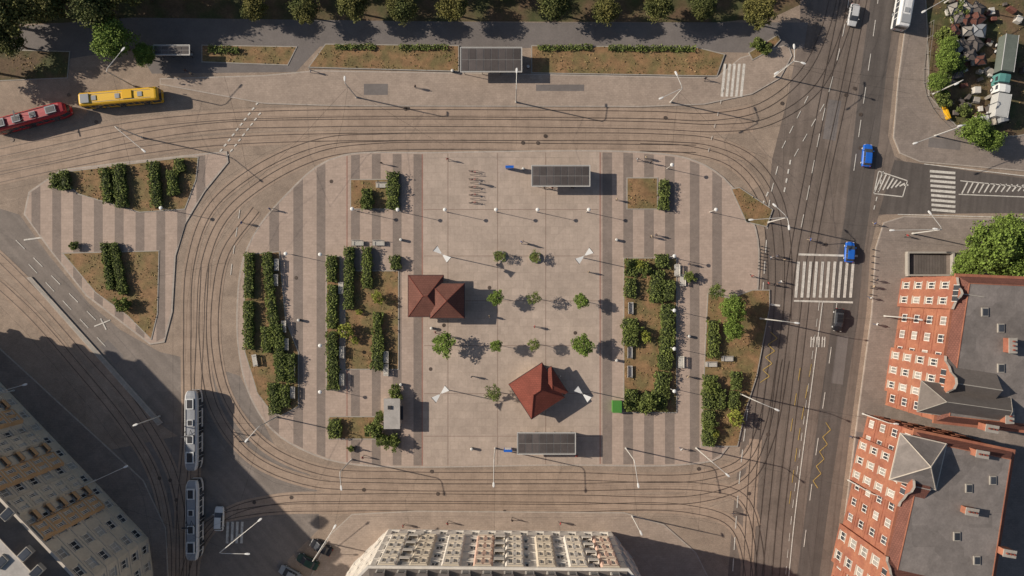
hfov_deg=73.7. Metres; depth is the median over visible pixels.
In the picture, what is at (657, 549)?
pavement
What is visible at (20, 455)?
balcony
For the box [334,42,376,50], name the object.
hedge
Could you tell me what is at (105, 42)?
tree
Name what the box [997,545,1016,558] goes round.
chimney
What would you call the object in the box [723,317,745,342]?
tree
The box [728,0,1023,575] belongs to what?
road
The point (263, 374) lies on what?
planting bed
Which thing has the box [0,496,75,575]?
roof
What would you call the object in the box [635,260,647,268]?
shrub
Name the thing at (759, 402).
street lamp
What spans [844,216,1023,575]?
pavement
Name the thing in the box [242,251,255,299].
hedge
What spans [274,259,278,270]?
park bench
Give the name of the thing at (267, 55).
planting bed
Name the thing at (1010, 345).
chimney
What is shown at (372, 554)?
walls
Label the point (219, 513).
car
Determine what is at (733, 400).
hedge
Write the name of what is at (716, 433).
shrub
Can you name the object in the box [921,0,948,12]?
street lamp
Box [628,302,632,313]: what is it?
park bench
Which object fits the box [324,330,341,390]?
hedge
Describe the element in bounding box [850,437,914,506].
gable wall
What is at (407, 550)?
balcony
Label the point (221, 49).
hedge
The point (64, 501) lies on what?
balcony
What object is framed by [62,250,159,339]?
planting bed
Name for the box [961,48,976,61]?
market stall
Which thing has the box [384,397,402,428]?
newsstand kiosk
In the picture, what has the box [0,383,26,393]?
street lamp
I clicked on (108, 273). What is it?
hedge
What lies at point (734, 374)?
hedge
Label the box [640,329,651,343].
shrub
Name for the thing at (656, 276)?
hedge
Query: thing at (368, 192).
hedge
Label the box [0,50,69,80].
planting bed
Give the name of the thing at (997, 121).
truck
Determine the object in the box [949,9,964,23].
market stall
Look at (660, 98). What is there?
street lamp
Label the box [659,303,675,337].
hedge
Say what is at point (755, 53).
planting bed
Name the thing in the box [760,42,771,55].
shrub
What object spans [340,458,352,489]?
street lamp
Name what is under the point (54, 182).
hedge
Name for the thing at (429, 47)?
hedge
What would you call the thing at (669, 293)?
hedge
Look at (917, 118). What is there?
pavement
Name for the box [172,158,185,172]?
hedge
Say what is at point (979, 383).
gable roof
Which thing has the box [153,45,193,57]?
tram shelter
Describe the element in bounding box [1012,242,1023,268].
tree
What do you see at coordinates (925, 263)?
stair enclosure
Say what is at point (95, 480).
street lamp
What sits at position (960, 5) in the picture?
shrub
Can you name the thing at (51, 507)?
balcony
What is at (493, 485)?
street lamp
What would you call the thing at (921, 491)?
gable roof
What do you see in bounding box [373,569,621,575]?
dormers
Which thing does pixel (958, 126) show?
street lamp
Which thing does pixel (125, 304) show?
shrub
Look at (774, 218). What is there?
street lamp
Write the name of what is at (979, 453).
chimney
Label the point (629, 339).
hedge
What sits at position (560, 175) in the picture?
tram shelter
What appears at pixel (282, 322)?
park bench
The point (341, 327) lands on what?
shrub
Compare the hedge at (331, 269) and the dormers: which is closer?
the dormers
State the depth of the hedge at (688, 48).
132.77 m
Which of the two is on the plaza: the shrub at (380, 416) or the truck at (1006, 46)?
the shrub at (380, 416)
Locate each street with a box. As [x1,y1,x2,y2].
[0,209,177,435]
[113,356,319,575]
[879,160,1023,213]
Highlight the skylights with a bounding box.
[953,308,1004,564]
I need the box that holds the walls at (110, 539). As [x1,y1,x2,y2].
[0,383,152,575]
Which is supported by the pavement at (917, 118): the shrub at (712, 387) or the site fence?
the site fence
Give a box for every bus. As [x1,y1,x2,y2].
[78,86,163,108]
[890,0,913,31]
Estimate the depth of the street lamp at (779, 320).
124.57 m
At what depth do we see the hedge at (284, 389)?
132.12 m
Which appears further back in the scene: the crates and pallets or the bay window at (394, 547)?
the crates and pallets
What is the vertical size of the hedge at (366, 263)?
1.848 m
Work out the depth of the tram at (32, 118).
130.19 m
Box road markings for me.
[16,0,1023,575]
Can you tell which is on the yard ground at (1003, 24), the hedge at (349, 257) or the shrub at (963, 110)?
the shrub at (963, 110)
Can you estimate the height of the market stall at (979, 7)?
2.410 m
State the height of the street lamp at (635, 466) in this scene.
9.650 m
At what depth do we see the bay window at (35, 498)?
120.07 m
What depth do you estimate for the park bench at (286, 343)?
132.69 m
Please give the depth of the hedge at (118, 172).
132.10 m
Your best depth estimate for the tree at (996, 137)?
128.99 m
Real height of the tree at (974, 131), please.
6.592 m
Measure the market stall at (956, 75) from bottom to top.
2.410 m
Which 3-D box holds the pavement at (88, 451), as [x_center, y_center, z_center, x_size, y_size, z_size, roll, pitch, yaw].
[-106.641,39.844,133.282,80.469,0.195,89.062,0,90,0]
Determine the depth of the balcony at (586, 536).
128.41 m
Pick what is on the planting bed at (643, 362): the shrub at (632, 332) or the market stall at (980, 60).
the shrub at (632, 332)
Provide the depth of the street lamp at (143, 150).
124.33 m
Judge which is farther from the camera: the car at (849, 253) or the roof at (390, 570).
the car at (849, 253)
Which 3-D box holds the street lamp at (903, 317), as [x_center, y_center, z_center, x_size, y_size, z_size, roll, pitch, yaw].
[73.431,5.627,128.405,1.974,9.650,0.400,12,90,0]
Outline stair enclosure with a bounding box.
[905,252,954,275]
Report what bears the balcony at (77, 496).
attached to the walls at (110, 539)
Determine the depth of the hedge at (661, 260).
132.05 m
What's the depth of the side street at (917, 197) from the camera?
133.32 m
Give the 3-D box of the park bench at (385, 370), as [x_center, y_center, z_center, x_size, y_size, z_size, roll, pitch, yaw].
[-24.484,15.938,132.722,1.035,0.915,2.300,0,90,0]
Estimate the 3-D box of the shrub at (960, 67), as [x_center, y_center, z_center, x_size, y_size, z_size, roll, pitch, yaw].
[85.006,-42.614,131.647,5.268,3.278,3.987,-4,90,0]
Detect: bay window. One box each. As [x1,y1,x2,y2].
[0,409,23,428]
[0,430,44,457]
[0,451,64,490]
[6,473,84,516]
[30,494,105,540]
[377,533,407,564]
[409,534,436,565]
[441,534,465,565]
[473,534,494,565]
[505,535,524,566]
[534,535,556,566]
[563,535,588,566]
[592,536,620,567]
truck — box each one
[974,112,1009,125]
[986,82,1011,118]
[990,33,1018,86]
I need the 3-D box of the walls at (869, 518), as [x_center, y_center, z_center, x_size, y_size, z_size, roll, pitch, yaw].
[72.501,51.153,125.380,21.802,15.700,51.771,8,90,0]
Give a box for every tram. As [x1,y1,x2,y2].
[0,102,72,134]
[181,389,203,470]
[182,477,203,559]
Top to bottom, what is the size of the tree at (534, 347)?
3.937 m
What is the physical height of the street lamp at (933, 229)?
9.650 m
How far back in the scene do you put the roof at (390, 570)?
114.48 m
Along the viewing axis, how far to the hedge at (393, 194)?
132.06 m
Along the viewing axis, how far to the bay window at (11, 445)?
124.65 m
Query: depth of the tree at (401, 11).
127.98 m
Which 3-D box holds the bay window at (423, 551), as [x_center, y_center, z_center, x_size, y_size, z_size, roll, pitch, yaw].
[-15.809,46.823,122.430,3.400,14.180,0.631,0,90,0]
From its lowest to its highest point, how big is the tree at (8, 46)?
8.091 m
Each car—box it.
[213,506,224,530]
[278,565,301,575]
[296,553,319,570]
[309,538,332,555]
[832,308,843,331]
[843,242,854,262]
[846,3,859,26]
[860,144,873,166]
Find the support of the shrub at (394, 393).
on the plaza
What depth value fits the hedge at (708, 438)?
132.07 m
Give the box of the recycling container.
[612,400,621,412]
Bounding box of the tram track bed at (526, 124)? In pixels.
[0,104,761,575]
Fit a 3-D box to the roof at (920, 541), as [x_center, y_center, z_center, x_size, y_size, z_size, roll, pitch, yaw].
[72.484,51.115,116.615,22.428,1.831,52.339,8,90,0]
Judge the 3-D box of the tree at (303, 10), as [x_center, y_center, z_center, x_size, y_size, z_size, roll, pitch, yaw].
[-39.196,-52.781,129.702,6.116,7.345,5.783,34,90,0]
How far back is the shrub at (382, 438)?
131.53 m
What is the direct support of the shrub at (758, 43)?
on the planting bed at (755, 53)
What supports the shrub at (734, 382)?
on the planting bed at (745, 350)
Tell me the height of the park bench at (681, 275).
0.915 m
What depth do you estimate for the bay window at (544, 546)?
121.57 m
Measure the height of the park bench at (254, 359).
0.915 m
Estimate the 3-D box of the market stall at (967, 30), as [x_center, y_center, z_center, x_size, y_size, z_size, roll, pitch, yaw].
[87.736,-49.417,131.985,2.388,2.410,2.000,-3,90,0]
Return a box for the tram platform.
[27,277,162,425]
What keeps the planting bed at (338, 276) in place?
on the plaza
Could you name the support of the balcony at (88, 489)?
attached to the walls at (110, 539)
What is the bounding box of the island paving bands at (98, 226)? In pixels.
[31,155,204,340]
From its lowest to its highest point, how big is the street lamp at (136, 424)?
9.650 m
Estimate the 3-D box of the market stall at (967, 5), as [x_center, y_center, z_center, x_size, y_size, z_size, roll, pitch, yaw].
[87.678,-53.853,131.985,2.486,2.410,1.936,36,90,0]
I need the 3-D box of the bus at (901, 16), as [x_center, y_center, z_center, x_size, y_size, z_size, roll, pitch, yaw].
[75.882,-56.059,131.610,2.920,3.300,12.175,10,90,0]
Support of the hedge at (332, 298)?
on the planting bed at (338, 276)
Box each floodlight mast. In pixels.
[431,386,449,402]
[433,245,450,261]
[574,386,591,402]
[575,247,593,263]
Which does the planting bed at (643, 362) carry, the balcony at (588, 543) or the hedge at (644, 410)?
the hedge at (644, 410)
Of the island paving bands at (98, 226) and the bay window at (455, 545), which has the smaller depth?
the bay window at (455, 545)
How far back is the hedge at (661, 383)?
132.05 m
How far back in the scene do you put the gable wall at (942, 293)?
123.41 m
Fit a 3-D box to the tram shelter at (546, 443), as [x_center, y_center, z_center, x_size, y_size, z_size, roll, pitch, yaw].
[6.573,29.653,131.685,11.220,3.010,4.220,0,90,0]
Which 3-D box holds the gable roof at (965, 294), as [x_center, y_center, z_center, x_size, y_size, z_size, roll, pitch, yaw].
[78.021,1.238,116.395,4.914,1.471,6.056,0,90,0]
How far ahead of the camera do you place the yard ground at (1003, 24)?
133.10 m
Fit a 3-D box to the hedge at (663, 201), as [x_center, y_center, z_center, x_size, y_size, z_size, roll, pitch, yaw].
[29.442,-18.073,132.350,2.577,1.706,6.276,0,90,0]
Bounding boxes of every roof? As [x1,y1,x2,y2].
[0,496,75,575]
[357,565,634,575]
[884,428,1015,575]
[888,558,923,575]
[889,433,946,489]
[900,483,930,505]
[917,380,1012,419]
[932,273,1023,432]
[947,357,1002,398]
[955,280,984,306]
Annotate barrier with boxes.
[942,105,950,119]
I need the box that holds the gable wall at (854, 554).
[831,523,892,575]
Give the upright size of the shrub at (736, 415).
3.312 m
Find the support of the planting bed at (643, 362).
on the plaza
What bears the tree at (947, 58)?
on the yard ground at (1003, 24)
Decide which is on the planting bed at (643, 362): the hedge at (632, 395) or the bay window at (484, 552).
the hedge at (632, 395)
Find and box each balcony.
[0,400,10,409]
[0,456,11,466]
[13,451,25,461]
[27,447,39,456]
[29,509,42,520]
[39,442,51,452]
[44,502,56,513]
[57,496,68,507]
[69,490,81,501]
[81,485,92,495]
[399,556,409,561]
[402,548,412,553]
[405,540,415,545]
[408,533,418,538]
[494,549,504,554]
[494,557,503,560]
[495,534,504,539]
[495,541,504,546]
[582,535,591,540]
[584,542,593,547]
[586,550,596,555]
[588,558,598,563]
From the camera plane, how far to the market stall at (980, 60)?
131.22 m
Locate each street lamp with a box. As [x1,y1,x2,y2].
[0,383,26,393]
[65,465,127,494]
[106,47,134,86]
[115,126,145,151]
[133,415,160,425]
[219,518,261,554]
[244,416,276,442]
[312,524,336,561]
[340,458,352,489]
[344,76,357,97]
[492,447,495,486]
[515,68,517,102]
[625,447,638,487]
[631,515,642,535]
[659,71,682,102]
[695,447,729,476]
[740,393,779,410]
[748,203,789,229]
[760,318,798,323]
[774,44,805,77]
[847,479,878,495]
[862,413,898,424]
[884,315,922,320]
[889,210,941,233]
[913,124,965,144]
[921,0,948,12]
[932,80,962,94]
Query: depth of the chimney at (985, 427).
114.20 m
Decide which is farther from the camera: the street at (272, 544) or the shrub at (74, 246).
the street at (272, 544)
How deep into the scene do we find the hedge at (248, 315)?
132.07 m
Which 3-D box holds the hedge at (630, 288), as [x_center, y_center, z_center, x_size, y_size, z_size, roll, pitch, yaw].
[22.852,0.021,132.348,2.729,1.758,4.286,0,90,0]
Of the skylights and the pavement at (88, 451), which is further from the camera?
the pavement at (88, 451)
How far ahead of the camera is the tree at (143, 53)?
129.21 m
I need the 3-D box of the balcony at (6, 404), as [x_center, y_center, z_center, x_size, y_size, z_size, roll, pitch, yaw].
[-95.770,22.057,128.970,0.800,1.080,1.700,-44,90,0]
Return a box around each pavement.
[0,348,168,575]
[160,44,791,106]
[311,511,707,575]
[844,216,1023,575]
[893,0,1023,170]
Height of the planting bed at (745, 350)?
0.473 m
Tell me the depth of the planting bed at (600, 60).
133.10 m
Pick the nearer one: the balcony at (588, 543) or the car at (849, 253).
the balcony at (588, 543)
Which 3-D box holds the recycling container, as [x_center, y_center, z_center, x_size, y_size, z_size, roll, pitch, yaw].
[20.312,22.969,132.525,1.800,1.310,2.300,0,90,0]
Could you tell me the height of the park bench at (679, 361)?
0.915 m
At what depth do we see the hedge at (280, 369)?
132.03 m
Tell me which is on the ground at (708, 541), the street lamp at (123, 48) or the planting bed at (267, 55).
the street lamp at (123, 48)
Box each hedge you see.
[47,172,61,188]
[57,169,72,190]
[96,166,114,203]
[99,241,115,290]
[107,242,128,296]
[110,163,129,208]
[145,160,163,207]
[165,169,180,196]
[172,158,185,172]
[207,44,239,54]
[241,300,255,349]
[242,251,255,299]
[260,326,271,352]
[261,251,275,298]
[264,296,278,347]
[265,382,281,415]
[272,323,285,361]
[273,357,287,382]
[278,384,290,407]
[284,353,296,384]
[324,254,338,282]
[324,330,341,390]
[325,284,338,328]
[326,419,342,438]
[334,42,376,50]
[343,246,355,309]
[360,187,372,209]
[360,246,373,288]
[369,333,384,371]
[371,311,383,335]
[385,170,399,210]
[388,254,401,270]
[399,42,447,50]
[537,43,592,50]
[608,43,695,52]
[620,317,638,347]
[623,258,638,277]
[623,277,636,298]
[624,388,639,411]
[636,389,651,415]
[647,269,664,303]
[652,371,672,412]
[654,253,670,268]
[656,335,674,371]
[657,178,670,209]
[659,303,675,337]
[662,279,675,301]
[700,374,718,410]
[700,409,716,446]
[706,319,721,358]
[716,388,726,409]
[726,390,740,409]
[729,371,743,390]
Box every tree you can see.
[0,0,38,36]
[0,22,27,56]
[11,0,69,26]
[63,0,123,29]
[89,14,140,61]
[111,0,152,6]
[132,42,157,66]
[240,0,268,21]
[285,0,321,24]
[335,0,370,23]
[385,0,418,25]
[432,331,455,359]
[434,0,468,21]
[483,383,500,401]
[486,290,503,305]
[490,340,502,351]
[493,251,505,262]
[526,292,541,303]
[527,338,540,350]
[529,249,540,262]
[535,0,574,20]
[570,333,595,356]
[573,293,589,308]
[591,0,621,27]
[643,0,675,23]
[688,0,718,21]
[708,282,725,300]
[718,292,746,322]
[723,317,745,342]
[742,0,777,30]
[926,71,951,90]
[934,44,961,74]
[935,35,959,50]
[950,249,986,275]
[954,112,990,145]
[964,220,1023,273]
[978,124,1006,151]
[983,250,1023,275]
[988,211,1023,250]
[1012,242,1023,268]
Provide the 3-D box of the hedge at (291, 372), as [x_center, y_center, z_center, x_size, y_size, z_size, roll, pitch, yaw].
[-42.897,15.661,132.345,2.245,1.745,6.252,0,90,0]
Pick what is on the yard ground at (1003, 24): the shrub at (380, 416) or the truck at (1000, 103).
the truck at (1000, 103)
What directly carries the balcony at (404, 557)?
attached to the walls at (372, 554)
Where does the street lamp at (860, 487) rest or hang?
on the pavement at (892, 248)
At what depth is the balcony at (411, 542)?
124.95 m
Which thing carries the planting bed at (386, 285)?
on the plaza
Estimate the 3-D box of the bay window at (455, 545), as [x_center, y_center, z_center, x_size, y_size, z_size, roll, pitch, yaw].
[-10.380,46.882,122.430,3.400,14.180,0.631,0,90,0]
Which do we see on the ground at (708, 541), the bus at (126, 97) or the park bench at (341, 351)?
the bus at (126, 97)
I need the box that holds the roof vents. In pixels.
[0,505,46,575]
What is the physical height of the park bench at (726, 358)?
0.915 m
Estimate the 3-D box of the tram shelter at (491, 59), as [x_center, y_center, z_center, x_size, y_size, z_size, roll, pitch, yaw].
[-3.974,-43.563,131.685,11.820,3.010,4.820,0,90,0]
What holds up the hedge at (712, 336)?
on the planting bed at (745, 350)
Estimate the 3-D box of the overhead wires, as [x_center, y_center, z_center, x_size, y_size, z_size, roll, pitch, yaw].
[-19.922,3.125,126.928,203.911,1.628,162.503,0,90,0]
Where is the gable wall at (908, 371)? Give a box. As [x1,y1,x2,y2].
[884,347,957,398]
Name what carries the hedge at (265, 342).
on the planting bed at (263, 374)
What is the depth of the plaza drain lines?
133.18 m
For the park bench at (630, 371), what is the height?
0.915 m
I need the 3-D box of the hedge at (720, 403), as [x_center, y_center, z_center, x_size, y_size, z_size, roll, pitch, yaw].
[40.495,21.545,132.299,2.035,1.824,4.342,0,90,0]
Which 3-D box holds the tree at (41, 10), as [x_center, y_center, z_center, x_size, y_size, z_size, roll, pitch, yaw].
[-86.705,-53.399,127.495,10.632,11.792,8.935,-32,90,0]
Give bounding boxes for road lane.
[797,0,894,575]
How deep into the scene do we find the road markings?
133.26 m
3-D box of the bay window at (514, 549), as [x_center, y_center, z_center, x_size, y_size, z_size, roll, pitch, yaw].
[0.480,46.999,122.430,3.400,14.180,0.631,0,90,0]
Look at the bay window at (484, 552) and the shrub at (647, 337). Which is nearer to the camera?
the bay window at (484, 552)
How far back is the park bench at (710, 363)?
132.69 m
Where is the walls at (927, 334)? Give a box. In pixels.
[885,276,953,418]
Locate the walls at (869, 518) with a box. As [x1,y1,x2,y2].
[831,415,986,575]
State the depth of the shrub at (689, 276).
132.03 m
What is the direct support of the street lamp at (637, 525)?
on the pavement at (657, 549)
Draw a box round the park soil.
[6,0,799,23]
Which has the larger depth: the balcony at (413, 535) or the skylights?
the balcony at (413, 535)
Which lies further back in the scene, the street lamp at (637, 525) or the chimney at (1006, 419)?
the street lamp at (637, 525)
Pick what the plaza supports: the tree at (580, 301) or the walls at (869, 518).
the tree at (580, 301)
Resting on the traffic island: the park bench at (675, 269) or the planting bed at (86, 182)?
the planting bed at (86, 182)
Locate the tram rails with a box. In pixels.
[0,0,866,575]
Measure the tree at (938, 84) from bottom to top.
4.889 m
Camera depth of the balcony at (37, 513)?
115.12 m
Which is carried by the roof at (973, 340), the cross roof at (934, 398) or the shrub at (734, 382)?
the cross roof at (934, 398)
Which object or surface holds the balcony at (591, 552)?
attached to the walls at (372, 554)
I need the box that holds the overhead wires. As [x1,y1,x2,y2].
[1,3,946,575]
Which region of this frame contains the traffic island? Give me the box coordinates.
[24,151,228,344]
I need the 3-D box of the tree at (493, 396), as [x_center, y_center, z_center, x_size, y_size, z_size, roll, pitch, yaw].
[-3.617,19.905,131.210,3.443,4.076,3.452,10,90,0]
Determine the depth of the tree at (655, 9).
127.39 m
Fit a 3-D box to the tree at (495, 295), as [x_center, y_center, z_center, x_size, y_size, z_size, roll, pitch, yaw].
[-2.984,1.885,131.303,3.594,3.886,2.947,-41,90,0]
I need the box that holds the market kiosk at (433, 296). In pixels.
[408,275,464,318]
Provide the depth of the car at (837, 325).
132.32 m
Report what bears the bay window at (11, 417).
attached to the walls at (110, 539)
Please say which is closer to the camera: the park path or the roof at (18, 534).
the roof at (18, 534)
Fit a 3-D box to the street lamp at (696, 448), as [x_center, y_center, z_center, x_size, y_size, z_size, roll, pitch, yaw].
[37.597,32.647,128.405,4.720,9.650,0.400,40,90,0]
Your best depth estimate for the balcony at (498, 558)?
117.74 m
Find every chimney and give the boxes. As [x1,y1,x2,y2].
[960,505,979,516]
[969,447,989,459]
[977,422,999,433]
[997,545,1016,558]
[1000,408,1013,423]
[1003,338,1017,352]
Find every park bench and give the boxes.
[251,354,258,366]
[273,274,278,285]
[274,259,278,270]
[281,321,285,332]
[284,338,288,349]
[290,387,294,398]
[338,282,343,293]
[339,346,343,357]
[339,374,343,385]
[352,240,363,244]
[372,240,384,244]
[376,182,387,187]
[383,351,388,362]
[383,364,388,375]
[627,366,632,377]
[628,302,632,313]
[628,346,632,357]
[674,264,679,275]
[678,356,683,367]
[680,274,685,285]
[705,362,716,366]
[721,356,733,360]
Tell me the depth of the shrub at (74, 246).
132.20 m
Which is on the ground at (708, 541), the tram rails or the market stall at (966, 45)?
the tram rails
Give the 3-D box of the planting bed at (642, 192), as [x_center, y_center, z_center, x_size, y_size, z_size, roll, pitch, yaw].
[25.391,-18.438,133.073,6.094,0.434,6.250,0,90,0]
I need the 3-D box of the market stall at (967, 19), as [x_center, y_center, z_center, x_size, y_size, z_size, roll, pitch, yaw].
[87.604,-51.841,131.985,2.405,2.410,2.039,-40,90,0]
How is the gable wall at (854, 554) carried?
on the pavement at (892, 248)
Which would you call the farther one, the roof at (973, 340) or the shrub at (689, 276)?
the shrub at (689, 276)
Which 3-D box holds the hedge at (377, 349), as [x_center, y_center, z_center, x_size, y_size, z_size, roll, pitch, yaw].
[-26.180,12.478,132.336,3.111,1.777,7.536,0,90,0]
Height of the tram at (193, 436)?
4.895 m
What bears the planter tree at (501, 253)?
in the round planter
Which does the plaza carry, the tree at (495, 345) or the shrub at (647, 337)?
the tree at (495, 345)
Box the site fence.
[924,20,1016,136]
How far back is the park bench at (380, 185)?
132.69 m
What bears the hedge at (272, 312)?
on the planting bed at (263, 374)
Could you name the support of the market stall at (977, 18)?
on the pavement at (917, 118)
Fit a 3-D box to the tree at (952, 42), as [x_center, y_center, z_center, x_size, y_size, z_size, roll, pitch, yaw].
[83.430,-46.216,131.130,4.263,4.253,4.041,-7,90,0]
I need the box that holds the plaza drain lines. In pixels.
[422,152,600,465]
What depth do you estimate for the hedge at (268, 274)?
132.10 m
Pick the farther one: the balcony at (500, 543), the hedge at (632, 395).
the hedge at (632, 395)
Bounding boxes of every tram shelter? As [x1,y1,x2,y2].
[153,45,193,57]
[460,47,521,74]
[517,432,575,454]
[531,165,589,186]
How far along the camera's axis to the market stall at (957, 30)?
131.15 m
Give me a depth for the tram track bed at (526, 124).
133.31 m
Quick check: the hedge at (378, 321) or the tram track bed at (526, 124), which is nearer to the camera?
the hedge at (378, 321)
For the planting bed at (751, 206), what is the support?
on the plaza
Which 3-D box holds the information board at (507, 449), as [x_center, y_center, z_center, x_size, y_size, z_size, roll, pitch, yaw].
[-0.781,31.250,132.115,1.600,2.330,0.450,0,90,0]
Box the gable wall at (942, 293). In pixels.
[897,277,963,308]
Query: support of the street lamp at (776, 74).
on the pavement at (329, 87)
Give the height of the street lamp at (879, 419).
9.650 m
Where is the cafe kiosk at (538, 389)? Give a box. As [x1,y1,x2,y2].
[508,362,567,418]
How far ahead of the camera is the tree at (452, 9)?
127.61 m
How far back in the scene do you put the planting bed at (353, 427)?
133.10 m
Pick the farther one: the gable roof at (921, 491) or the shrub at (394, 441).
the shrub at (394, 441)
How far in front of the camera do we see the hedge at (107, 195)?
132.10 m
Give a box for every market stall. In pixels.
[943,1,960,17]
[944,24,961,37]
[946,70,963,78]
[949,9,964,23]
[955,40,963,52]
[959,26,973,37]
[960,12,972,27]
[960,39,973,50]
[961,0,973,13]
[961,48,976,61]
[966,35,984,51]
[967,23,986,37]
[969,11,986,25]
[970,55,986,66]
[972,1,986,13]
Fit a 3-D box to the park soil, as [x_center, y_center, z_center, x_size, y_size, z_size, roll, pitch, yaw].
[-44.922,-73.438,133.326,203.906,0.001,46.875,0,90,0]
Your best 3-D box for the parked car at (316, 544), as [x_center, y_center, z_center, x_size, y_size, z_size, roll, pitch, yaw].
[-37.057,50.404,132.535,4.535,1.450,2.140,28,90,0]
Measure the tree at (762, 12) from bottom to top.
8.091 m
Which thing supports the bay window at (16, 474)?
attached to the walls at (110, 539)
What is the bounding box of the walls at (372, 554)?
[346,529,640,575]
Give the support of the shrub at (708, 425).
on the planting bed at (745, 350)
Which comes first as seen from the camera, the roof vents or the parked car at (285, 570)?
the roof vents
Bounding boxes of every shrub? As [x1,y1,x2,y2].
[68,241,78,250]
[111,296,131,313]
[337,322,353,338]
[346,445,354,451]
[350,337,359,344]
[359,194,374,209]
[364,418,384,438]
[371,290,384,304]
[374,410,383,422]
[376,433,388,450]
[387,433,400,452]
[388,383,402,400]
[622,398,635,411]
[624,323,643,336]
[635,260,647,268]
[637,261,651,277]
[638,392,662,410]
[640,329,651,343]
[683,271,696,282]
[701,418,719,431]
[703,380,720,392]
[712,429,719,437]
[727,409,744,427]
[730,377,741,387]
[749,36,764,50]
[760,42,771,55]
[933,26,954,40]
[934,88,952,107]
[941,55,967,76]
[948,0,969,22]
[955,102,972,116]
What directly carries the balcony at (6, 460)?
attached to the walls at (110, 539)
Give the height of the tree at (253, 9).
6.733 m
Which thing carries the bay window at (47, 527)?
attached to the walls at (110, 539)
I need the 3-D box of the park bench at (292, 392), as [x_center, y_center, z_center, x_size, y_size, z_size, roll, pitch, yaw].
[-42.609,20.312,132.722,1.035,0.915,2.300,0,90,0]
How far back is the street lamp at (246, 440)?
124.97 m
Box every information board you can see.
[504,448,511,451]
[505,165,513,168]
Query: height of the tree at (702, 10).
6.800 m
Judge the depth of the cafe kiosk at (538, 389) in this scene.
129.60 m
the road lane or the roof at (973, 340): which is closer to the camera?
the roof at (973, 340)
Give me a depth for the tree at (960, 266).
128.04 m
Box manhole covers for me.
[10,87,862,510]
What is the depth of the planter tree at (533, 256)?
131.52 m
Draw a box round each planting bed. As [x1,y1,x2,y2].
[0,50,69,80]
[56,157,198,212]
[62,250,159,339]
[201,45,297,65]
[244,251,298,415]
[308,44,458,71]
[326,256,340,390]
[328,416,375,438]
[345,270,398,369]
[350,179,388,209]
[531,45,724,76]
[623,258,676,412]
[627,177,657,209]
[701,290,769,446]
[731,187,772,226]
[748,34,780,59]
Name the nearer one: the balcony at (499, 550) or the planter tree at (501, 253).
the balcony at (499, 550)
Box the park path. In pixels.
[14,18,807,73]
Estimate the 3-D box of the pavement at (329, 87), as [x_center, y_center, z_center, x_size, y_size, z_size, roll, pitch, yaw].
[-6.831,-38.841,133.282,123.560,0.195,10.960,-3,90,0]
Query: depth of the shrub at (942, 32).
131.20 m
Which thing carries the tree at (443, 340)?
on the plaza
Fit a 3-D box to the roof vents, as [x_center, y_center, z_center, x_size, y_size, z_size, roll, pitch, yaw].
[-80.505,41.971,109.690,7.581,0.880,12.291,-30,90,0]
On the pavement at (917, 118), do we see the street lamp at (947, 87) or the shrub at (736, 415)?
the street lamp at (947, 87)
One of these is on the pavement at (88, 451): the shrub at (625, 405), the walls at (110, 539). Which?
the walls at (110, 539)
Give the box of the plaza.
[236,150,759,467]
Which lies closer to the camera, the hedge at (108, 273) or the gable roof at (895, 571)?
the gable roof at (895, 571)
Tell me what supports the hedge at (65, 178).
on the planting bed at (86, 182)
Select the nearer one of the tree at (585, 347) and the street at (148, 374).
the tree at (585, 347)
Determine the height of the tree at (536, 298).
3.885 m
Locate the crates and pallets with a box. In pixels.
[948,0,1023,117]
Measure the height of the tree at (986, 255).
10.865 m
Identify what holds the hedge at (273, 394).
on the planting bed at (263, 374)
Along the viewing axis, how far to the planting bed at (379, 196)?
133.10 m
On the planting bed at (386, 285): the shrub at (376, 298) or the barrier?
the shrub at (376, 298)
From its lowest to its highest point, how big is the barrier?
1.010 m
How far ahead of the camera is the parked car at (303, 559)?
132.31 m
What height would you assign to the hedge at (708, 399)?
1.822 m
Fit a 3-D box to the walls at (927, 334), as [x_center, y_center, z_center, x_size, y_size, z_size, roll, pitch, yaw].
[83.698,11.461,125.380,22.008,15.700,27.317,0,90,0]
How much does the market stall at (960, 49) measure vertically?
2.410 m
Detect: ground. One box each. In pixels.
[0,5,1023,575]
[925,0,1023,136]
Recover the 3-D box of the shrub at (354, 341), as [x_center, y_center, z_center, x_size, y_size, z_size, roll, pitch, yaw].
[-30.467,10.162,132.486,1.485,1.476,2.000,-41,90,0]

